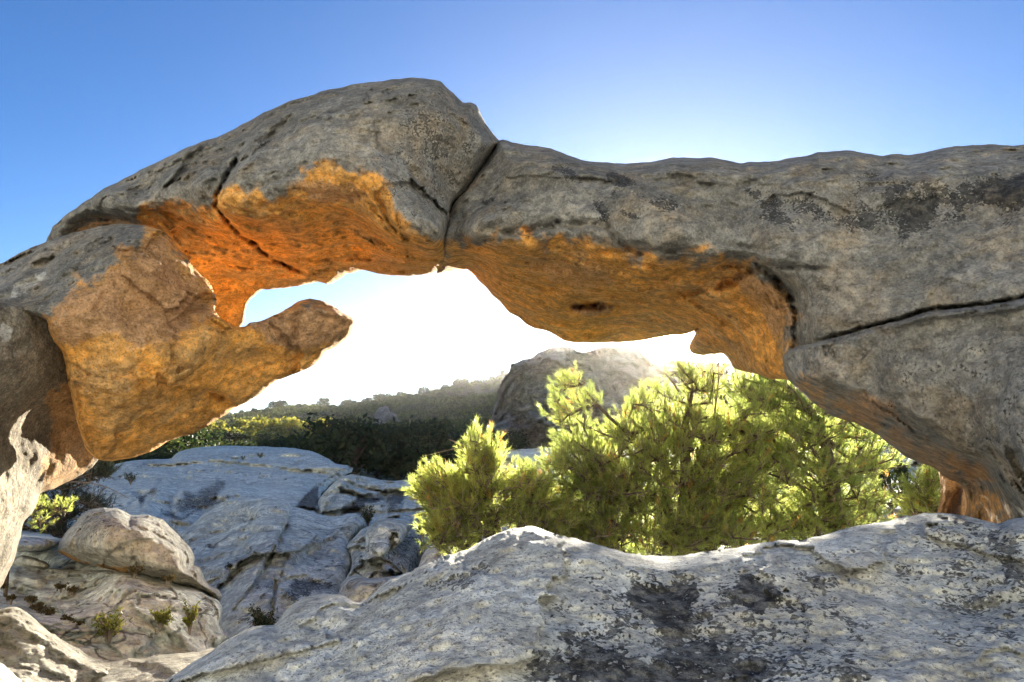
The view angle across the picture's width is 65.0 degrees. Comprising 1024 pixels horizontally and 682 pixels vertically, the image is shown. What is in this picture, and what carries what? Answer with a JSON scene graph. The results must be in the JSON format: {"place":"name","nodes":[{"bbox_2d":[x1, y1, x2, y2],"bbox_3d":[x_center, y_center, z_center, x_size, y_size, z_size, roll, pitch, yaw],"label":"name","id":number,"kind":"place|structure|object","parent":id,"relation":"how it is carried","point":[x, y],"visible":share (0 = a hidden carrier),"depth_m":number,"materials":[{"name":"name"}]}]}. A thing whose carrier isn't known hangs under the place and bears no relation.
{"place":"outdoors","nodes":[
{"label":"outdoors","id":0,"kind":"place"},
{"bbox_2d":[52,379,893,549],"bbox_3d":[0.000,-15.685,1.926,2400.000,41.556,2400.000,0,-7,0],"label":"ground","id":1,"kind":"structure","parent":0,"point":[475,389],"depth_m":280.33,"materials":[{"name":"green plant"}]},
{"bbox_2d":[3,494,77,595],"bbox_3d":[-3.545,2.331,5.965,0.499,2.373,0.297,3,-7,-20],"label":"pine bough","id":2,"kind":"object","parent":1,"relation":"on","point":[42,507],"visible":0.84,"depth_m":6.07,"materials":[{"name":"green plant"}]},
{"bbox_2d":[22,460,128,537],"bbox_3d":[-4.597,2.539,8.547,2.409,2.793,1.400,-4,-8,31],"label":"dark pine","id":3,"kind":"object","parent":1,"relation":"on","point":[99,469],"visible":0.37,"depth_m":8.76,"materials":[{"name":"green plant"}]},
{"bbox_2d":[0,566,228,660],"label":"rock ledge","id":4,"kind":"object","parent":1,"relation":"on","point":[140,636],"visible":0.62,"depth_m":5.76,"materials":[{"name":"stone"}]},
{"bbox_2d":[1,582,8,592],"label":"dry tuft","id":5,"kind":"object","parent":4,"relation":"on","point":[4,586],"visible":0.84,"depth_m":5.82,"materials":[{"name":"brown plant"}]},
{"bbox_2d":[3,594,16,604],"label":"dry tuft","id":6,"kind":"object","parent":4,"relation":"on","point":[10,598],"visible":1,"depth_m":5.66,"materials":[{"name":"brown plant"}]},
{"bbox_2d":[12,555,49,568],"bbox_3d":[-4.321,2.002,7.208,0.296,0.176,0.843,6,-9,-39],"label":"tan stone","id":7,"kind":"object","parent":4,"relation":"on","point":[22,560],"visible":0.66,"depth_m":6.99,"materials":[{"name":"stone"}]},
{"bbox_2d":[24,595,37,605],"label":"dry tuft","id":8,"kind":"object","parent":4,"relation":"on","point":[31,599],"visible":0.98,"depth_m":5.71,"materials":[{"name":"brown plant"}]},
{"bbox_2d":[29,602,47,612],"bbox_3d":[-3.308,1.869,5.616,0.114,0.086,0.096,-3,-8,24],"label":"dry tuft","id":9,"kind":"object","parent":4,"relation":"on","point":[38,607],"visible":0.94,"depth_m":5.61,"materials":[{"name":"brown plant"}]},
{"bbox_2d":[39,607,55,614],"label":"dry tuft","id":10,"kind":"object","parent":4,"relation":"on","point":[46,611],"visible":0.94,"depth_m":5.55,"materials":[{"name":"brown plant"}]},
{"bbox_2d":[0,606,111,681],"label":"weathered rock","id":11,"kind":"object","parent":4,"relation":"on","point":[32,649],"visible":0.88,"depth_m":4.14,"materials":[{"name":"stone"}]},
{"bbox_2d":[0,663,21,681],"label":"rounded rock","id":12,"kind":"object","parent":11,"relation":"on","point":[7,674],"visible":1,"depth_m":3.10,"materials":[{"name":"stone"}]},
{"bbox_2d":[54,581,68,592],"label":"dry tuft","id":13,"kind":"object","parent":4,"relation":"on","point":[59,586],"visible":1,"depth_m":6.06,"materials":[{"name":"brown plant"}]},
{"bbox_2d":[15,546,117,571],"bbox_3d":[-4.470,2.223,7.931,3.248,0.391,0.591,-7,-10,43],"label":"shaded boulder","id":14,"kind":"object","parent":4,"relation":"on","point":[53,557],"visible":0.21,"depth_m":7.65,"materials":[{"name":"stone"}]},
{"bbox_2d":[60,613,73,621],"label":"dry tuft","id":15,"kind":"object","parent":4,"relation":"on","point":[66,617],"visible":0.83,"depth_m":5.45,"materials":[{"name":"brown plant"}]},
{"bbox_2d":[65,585,78,594],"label":"dry tuft","id":16,"kind":"object","parent":4,"relation":"on","point":[72,589],"visible":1,"depth_m":6.01,"materials":[{"name":"brown plant"}]},
{"bbox_2d":[72,619,84,624],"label":"dry tuft","id":17,"kind":"object","parent":4,"relation":"on","point":[79,622],"visible":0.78,"depth_m":5.39,"materials":[{"name":"brown plant"}]},
{"bbox_2d":[91,606,128,643],"bbox_3d":[-2.588,1.831,5.157,0.226,0.222,0.198,0,-7,0],"label":"shrub","id":18,"kind":"object","parent":4,"relation":"on","point":[108,631],"visible":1,"depth_m":5.14,"materials":[{"name":"green plant"}]},
{"bbox_2d":[124,563,145,577],"bbox_3d":[-2.878,1.752,6.135,0.126,0.108,0.125,-6,-9,39],"label":"dry tuft","id":19,"kind":"object","parent":4,"relation":"on","point":[133,570],"visible":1,"depth_m":6.12,"materials":[{"name":"brown plant"}]},
{"bbox_2d":[57,508,221,601],"bbox_3d":[-3.254,1.880,7.065,1.293,0.833,2.084,4,-8,-30],"label":"perched boulder","id":20,"kind":"object","parent":4,"relation":"on","point":[117,539],"visible":0.97,"depth_m":6.43,"materials":[{"name":"stone"}]},
{"bbox_2d":[94,648,214,681],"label":"rock shelf","id":21,"kind":"object","parent":4,"relation":"on","point":[160,668],"visible":0.62,"depth_m":4.17,"materials":[{"name":"stone"}]},
{"bbox_2d":[149,605,175,631],"bbox_3d":[-2.337,1.854,5.369,0.172,0.168,0.147,2,-7,-19],"label":"shrub","id":22,"kind":"object","parent":4,"relation":"on","point":[163,617],"visible":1,"depth_m":5.35,"materials":[{"name":"green plant"}]},
{"bbox_2d":[161,573,176,585],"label":"dry tuft","id":23,"kind":"object","parent":4,"relation":"on","point":[170,578],"visible":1,"depth_m":6.11,"materials":[{"name":"brown plant"}]},
{"bbox_2d":[182,599,201,634],"bbox_3d":[-2.168,1.859,5.415,0.105,0.232,0.102,-7,-10,44],"label":"shrub","id":24,"kind":"object","parent":4,"relation":"on","point":[188,620],"visible":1,"depth_m":5.41,"materials":[{"name":"green plant"}]},
{"bbox_2d":[110,444,168,463],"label":"juniper tree","id":25,"kind":"object","parent":1,"relation":"on","point":[123,460],"visible":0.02,"depth_m":54.36,"materials":[{"name":"green plant"}]},
{"bbox_2d":[124,445,182,460],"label":"juniper tree","id":26,"kind":"object","parent":1,"relation":"on","point":[153,455],"visible":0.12,"depth_m":48.69,"materials":[{"name":"green plant"}]},
{"bbox_2d":[134,435,188,458],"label":"juniper tree","id":27,"kind":"object","parent":1,"relation":"on","point":[175,441],"visible":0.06,"depth_m":61.70,"materials":[{"name":"green plant"}]},
{"bbox_2d":[17,446,352,551],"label":"domed slab","id":28,"kind":"structure","parent":1,"relation":"on","point":[179,493],"depth_m":23.03,"materials":[{"name":"stone"}]},
{"bbox_2d":[123,472,138,484],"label":"dark shrub","id":29,"kind":"object","parent":28,"relation":"on","point":[130,479],"visible":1,"depth_m":17.74,"materials":[{"name":"green plant"}]},
{"bbox_2d":[175,431,206,450],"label":"juniper tree","id":30,"kind":"object","parent":1,"relation":"on","point":[193,440],"visible":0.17,"depth_m":68.95,"materials":[{"name":"green plant"}]},
{"bbox_2d":[184,427,218,448],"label":"juniper tree","id":31,"kind":"object","parent":1,"relation":"on","point":[205,439],"visible":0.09,"depth_m":83.40,"materials":[{"name":"green plant"}]},
{"bbox_2d":[203,422,218,432],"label":"aspen tree","id":32,"kind":"object","parent":1,"relation":"on","point":[210,426],"visible":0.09,"depth_m":151.99,"materials":[{"name":"yellow plant"}]},
{"bbox_2d":[196,428,227,446],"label":"juniper tree","id":33,"kind":"object","parent":1,"relation":"on","point":[217,437],"visible":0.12,"depth_m":89.31,"materials":[{"name":"green plant"}]},
{"bbox_2d":[209,419,226,428],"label":"aspen tree","id":34,"kind":"object","parent":1,"relation":"on","point":[221,423],"visible":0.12,"depth_m":156.76,"materials":[{"name":"yellow plant"}]},
{"bbox_2d":[210,424,232,432],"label":"aspen tree","id":35,"kind":"object","parent":1,"relation":"on","point":[227,427],"visible":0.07,"depth_m":148.21,"materials":[{"name":"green plant"}]},
{"bbox_2d":[216,426,232,433],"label":"aspen tree","id":36,"kind":"object","parent":1,"relation":"on","point":[222,428],"visible":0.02,"depth_m":135.93,"materials":[{"name":"green plant"}]},
{"bbox_2d":[220,426,245,444],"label":"aspen tree","id":37,"kind":"object","parent":1,"relation":"on","point":[232,430],"visible":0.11,"depth_m":126.10,"materials":[{"name":"yellow plant"}]},
{"bbox_2d":[217,428,250,444],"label":"juniper tree","id":38,"kind":"object","parent":1,"relation":"on","point":[237,435],"visible":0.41,"depth_m":123.78,"materials":[{"name":"green plant"}]},
{"bbox_2d":[223,439,247,445],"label":"juniper tree","id":39,"kind":"object","parent":1,"relation":"on","point":[230,443],"visible":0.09,"depth_m":83.65,"materials":[{"name":"green plant"}]},
{"bbox_2d":[229,417,256,436],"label":"aspen tree","id":40,"kind":"object","parent":1,"relation":"on","point":[241,423],"visible":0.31,"depth_m":151.96,"materials":[{"name":"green plant"}]},
{"bbox_2d":[240,426,257,442],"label":"aspen tree","id":41,"kind":"object","parent":1,"relation":"on","point":[249,432],"visible":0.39,"depth_m":135.88,"materials":[{"name":"green plant"}]},
{"bbox_2d":[238,439,263,445],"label":"juniper tree","id":42,"kind":"object","parent":1,"relation":"on","point":[248,444],"visible":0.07,"depth_m":74.91,"materials":[{"name":"green plant"}]},
{"bbox_2d":[246,420,269,439],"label":"aspen tree","id":43,"kind":"object","parent":1,"relation":"on","point":[255,424],"visible":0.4,"depth_m":147.31,"materials":[{"name":"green plant"}]},
{"bbox_2d":[254,414,274,430],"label":"aspen tree","id":44,"kind":"object","parent":1,"relation":"on","point":[258,419],"visible":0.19,"depth_m":163.67,"materials":[{"name":"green plant"}]},
{"bbox_2d":[252,430,281,443],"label":"juniper tree","id":45,"kind":"object","parent":1,"relation":"on","point":[260,436],"visible":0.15,"depth_m":128.39,"materials":[{"name":"green plant"}]},
{"bbox_2d":[251,434,287,446],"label":"juniper tree","id":46,"kind":"object","parent":1,"relation":"on","point":[270,442],"visible":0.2,"depth_m":70.45,"materials":[{"name":"green plant"}]},
{"bbox_2d":[258,417,282,434],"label":"aspen tree","id":47,"kind":"object","parent":1,"relation":"on","point":[273,422],"visible":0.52,"depth_m":152.77,"materials":[{"name":"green plant"}]},
{"bbox_2d":[267,400,276,407],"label":"ridge tree","id":48,"kind":"object","parent":1,"relation":"on","point":[273,403],"visible":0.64,"depth_m":410.46,"materials":[{"name":"grey plant"}]},
{"bbox_2d":[181,498,364,638],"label":"creased slab","id":49,"kind":"structure","parent":1,"relation":"on","point":[306,553],"depth_m":10.85,"materials":[{"name":"stone"}]},
{"bbox_2d":[247,603,278,626],"bbox_3d":[-2.096,2.349,6.751,0.274,0.274,0.254,0,-7,0],"label":"dark shrub","id":50,"kind":"object","parent":49,"relation":"on","point":[260,619],"visible":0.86,"depth_m":6.75,"materials":[{"name":"green plant"}]},
{"bbox_2d":[360,504,376,525],"bbox_3d":[-2.554,3.086,14.221,0.309,0.419,0.284,0,-7,0],"label":"dark shrub","id":51,"kind":"object","parent":49,"relation":"on","point":[367,517],"visible":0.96,"depth_m":14.20,"materials":[{"name":"green plant"}]},
{"bbox_2d":[264,416,284,430],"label":"aspen tree","id":52,"kind":"object","parent":1,"relation":"on","point":[278,421],"visible":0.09,"depth_m":166.19,"materials":[{"name":"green plant"}]},
{"bbox_2d":[268,432,289,440],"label":"aspen tree","id":53,"kind":"object","parent":1,"relation":"on","point":[278,436],"visible":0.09,"depth_m":124.51,"materials":[{"name":"green plant"}]},
{"bbox_2d":[275,402,283,407],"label":"ridge tree","id":54,"kind":"object","parent":1,"relation":"on","point":[281,405],"visible":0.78,"depth_m":401.25,"materials":[{"name":"grey plant"}]},
{"bbox_2d":[276,399,288,406],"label":"ridge tree","id":55,"kind":"object","parent":1,"relation":"on","point":[285,402],"visible":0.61,"depth_m":406.54,"materials":[{"name":"grey plant"}]},
{"bbox_2d":[278,416,301,436],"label":"aspen tree","id":56,"kind":"object","parent":1,"relation":"on","point":[292,421],"visible":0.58,"depth_m":152.01,"materials":[{"name":"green plant"}]},
{"bbox_2d":[278,427,336,456],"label":"juniper tree","id":57,"kind":"object","parent":1,"relation":"on","point":[294,437],"visible":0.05,"depth_m":62.83,"materials":[{"name":"green plant"}]},
{"bbox_2d":[295,418,319,437],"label":"aspen tree","id":58,"kind":"object","parent":1,"relation":"on","point":[302,430],"visible":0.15,"depth_m":135.80,"materials":[{"name":"green plant"}]},
{"bbox_2d":[314,397,330,407],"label":"ridge tree","id":59,"kind":"object","parent":1,"relation":"on","point":[321,401],"visible":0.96,"depth_m":397.51,"materials":[{"name":"green plant"}]},
{"bbox_2d":[289,412,369,475],"bbox_3d":[-12.835,7.786,57.652,5.959,5.281,5.662,1,-7,-7],"label":"juniper tree","id":60,"kind":"object","parent":1,"relation":"on","point":[317,426],"visible":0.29,"depth_m":56.87,"materials":[{"name":"green plant"}]},
{"bbox_2d":[311,413,400,475],"bbox_3d":[-10.755,7.532,55.314,6.158,5.120,6.408,1,-7,-8],"label":"juniper tree","id":61,"kind":"object","parent":1,"relation":"on","point":[368,434],"visible":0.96,"depth_m":54.50,"materials":[{"name":"green plant"}]},
{"bbox_2d":[318,474,427,527],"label":"stepped slab","id":62,"kind":"structure","parent":1,"relation":"on","point":[348,494],"depth_m":18.75,"materials":[{"name":"stone"}]},
{"bbox_2d":[202,374,549,447],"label":"hillside scrub","id":63,"kind":"object","parent":1,"relation":"on","point":[398,401],"visible":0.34,"depth_m":303.64,"materials":[{"name":"green plant"}]},
{"bbox_2d":[370,393,381,399],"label":"ridge tree","id":64,"kind":"object","parent":1,"relation":"on","point":[374,396],"visible":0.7,"depth_m":421.98,"materials":[{"name":"green plant"}]},
{"bbox_2d":[352,441,404,479],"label":"juniper tree","id":65,"kind":"object","parent":1,"relation":"on","point":[376,474],"visible":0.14,"depth_m":60.82,"materials":[{"name":"green plant"}]},
{"bbox_2d":[346,521,425,578],"bbox_3d":[-1.752,3.098,10.879,1.176,0.953,5.919,1,-7,-6],"label":"gully rock","id":66,"kind":"object","parent":1,"relation":"on","point":[405,555],"visible":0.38,"depth_m":10.23,"materials":[{"name":"stone"}]},
{"bbox_2d":[338,572,408,602],"bbox_3d":[-1.447,2.653,8.104,0.782,0.517,2.050,0,-7,0],"label":"hump rock","id":67,"kind":"object","parent":66,"relation":"on","point":[358,588],"visible":0.25,"depth_m":7.88,"materials":[{"name":"stone"}]},
{"bbox_2d":[365,518,412,560],"bbox_3d":[-1.683,2.645,10.719,0.574,0.505,2.051,0,-7,0],"label":"wedge boulder","id":68,"kind":"object","parent":66,"relation":"on","point":[383,536],"visible":0.9,"depth_m":10.24,"materials":[{"name":"stone"}]},
{"bbox_2d":[374,406,400,424],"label":"rock outcrop","id":69,"kind":"object","parent":1,"relation":"on","point":[383,413],"visible":0.34,"depth_m":211.85,"materials":[{"name":"grey stone"}]},
{"bbox_2d":[367,417,427,480],"bbox_3d":[-8.360,8.159,59.454,5.400,5.191,5.284,1,-7,-8],"label":"juniper tree","id":70,"kind":"object","parent":1,"relation":"on","point":[394,467],"visible":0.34,"depth_m":58.28,"materials":[{"name":"green plant"}]},
{"bbox_2d":[416,513,425,539],"bbox_3d":[-1.049,2.143,9.294,0.168,0.317,0.155,-7,-10,43],"label":"dark shrub","id":71,"kind":"object","parent":1,"relation":"on","point":[418,520],"visible":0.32,"depth_m":9.29,"materials":[{"name":"green plant"}]},
{"bbox_2d":[416,387,430,394],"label":"ridge tree","id":72,"kind":"object","parent":1,"relation":"on","point":[421,390],"visible":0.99,"depth_m":397.05,"materials":[{"name":"green plant"}]},
{"bbox_2d":[386,414,467,478],"bbox_3d":[-5.926,7.767,56.513,5.662,5.281,5.959,2,-7,-18],"label":"juniper tree","id":73,"kind":"object","parent":1,"relation":"on","point":[436,432],"visible":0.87,"depth_m":55.52,"materials":[{"name":"green plant"}]},
{"bbox_2d":[424,425,479,468],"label":"juniper tree","id":74,"kind":"object","parent":1,"relation":"on","point":[456,438],"visible":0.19,"depth_m":58.25,"materials":[{"name":"green plant"}]},
{"bbox_2d":[450,378,468,389],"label":"ridge tree","id":75,"kind":"object","parent":1,"relation":"on","point":[457,384],"visible":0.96,"depth_m":388.43,"materials":[{"name":"green plant"}]},
{"bbox_2d":[458,429,511,457],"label":"juniper tree","id":76,"kind":"object","parent":1,"relation":"on","point":[505,448],"visible":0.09,"depth_m":59.32,"materials":[{"name":"green plant"}]},
{"bbox_2d":[401,413,589,554],"bbox_3d":[-0.123,1.523,5.638,1.342,2.043,0.878,3,-7,-20],"label":"pinyon pine","id":77,"kind":"object","parent":1,"relation":"on","point":[459,508],"visible":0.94,"depth_m":5.56,"materials":[{"name":"green plant"}]},
{"bbox_2d":[498,370,507,376],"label":"ridge tree","id":78,"kind":"object","parent":1,"relation":"on","point":[502,372],"visible":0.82,"depth_m":415.97,"materials":[{"name":"green plant"}]},
{"bbox_2d":[485,427,529,449],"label":"juniper tree","id":79,"kind":"object","parent":1,"relation":"on","point":[512,436],"visible":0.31,"depth_m":68.59,"materials":[{"name":"green plant"}]},
{"bbox_2d":[0,77,1023,587],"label":"rock arch","id":80,"kind":"object","parent":1,"relation":"on","point":[882,297],"visible":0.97,"depth_m":4.34,"materials":[{"name":"stone"}]},
{"bbox_2d":[164,513,1023,681],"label":"granite boulder","id":81,"kind":"object","parent":1,"relation":"on","point":[930,597],"visible":1,"depth_m":1.38,"materials":[{"name":"grey stone"}]},
{"bbox_2d":[534,348,807,555],"bbox_3d":[1.192,1.283,6.237,2.359,2.573,1.531,3,-8,-21],"label":"pinyon pine","id":82,"kind":"object","parent":1,"relation":"on","point":[701,510],"visible":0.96,"depth_m":6.17,"materials":[{"name":"green plant"}]},
{"bbox_2d":[481,344,869,448],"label":"rock butte","id":83,"kind":"object","parent":1,"relation":"on","point":[616,371],"visible":0.33,"depth_m":143.06,"materials":[{"name":"grey stone"}]},
{"bbox_2d":[439,446,940,554],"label":"pale slab","id":84,"kind":"structure","parent":1,"relation":"on","point":[526,453],"depth_m":16.62,"materials":[{"name":"plant"}]},
{"bbox_2d":[418,545,462,566],"bbox_3d":[-0.648,2.155,7.711,0.509,0.340,1.570,1,-7,-5],"label":"corner rock","id":85,"kind":"object","parent":84,"relation":"on","point":[430,555],"visible":0.09,"depth_m":7.63,"materials":[{"name":"stone"}]},
{"bbox_2d":[871,452,914,518],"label":"juniper tree","id":86,"kind":"object","parent":84,"relation":"on","point":[898,470],"visible":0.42,"depth_m":9.31,"materials":[{"name":"green plant"}]},
{"bbox_2d":[713,368,911,541],"bbox_3d":[2.549,1.374,6.597,1.714,2.486,1.556,0,-7,0],"label":"pinyon pine","id":87,"kind":"object","parent":1,"relation":"on","point":[819,441],"visible":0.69,"depth_m":6.53,"materials":[{"name":"green plant"}]},
{"bbox_2d":[882,463,940,515],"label":"pinyon pine","id":88,"kind":"object","parent":1,"relation":"on","point":[924,496],"visible":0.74,"depth_m":5.73,"materials":[{"name":"green plant"}]},
{"bbox_2d":[0,0,1023,413],"label":"sky","id":89,"kind":"structure","parent":0,"point":[94,94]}
]}

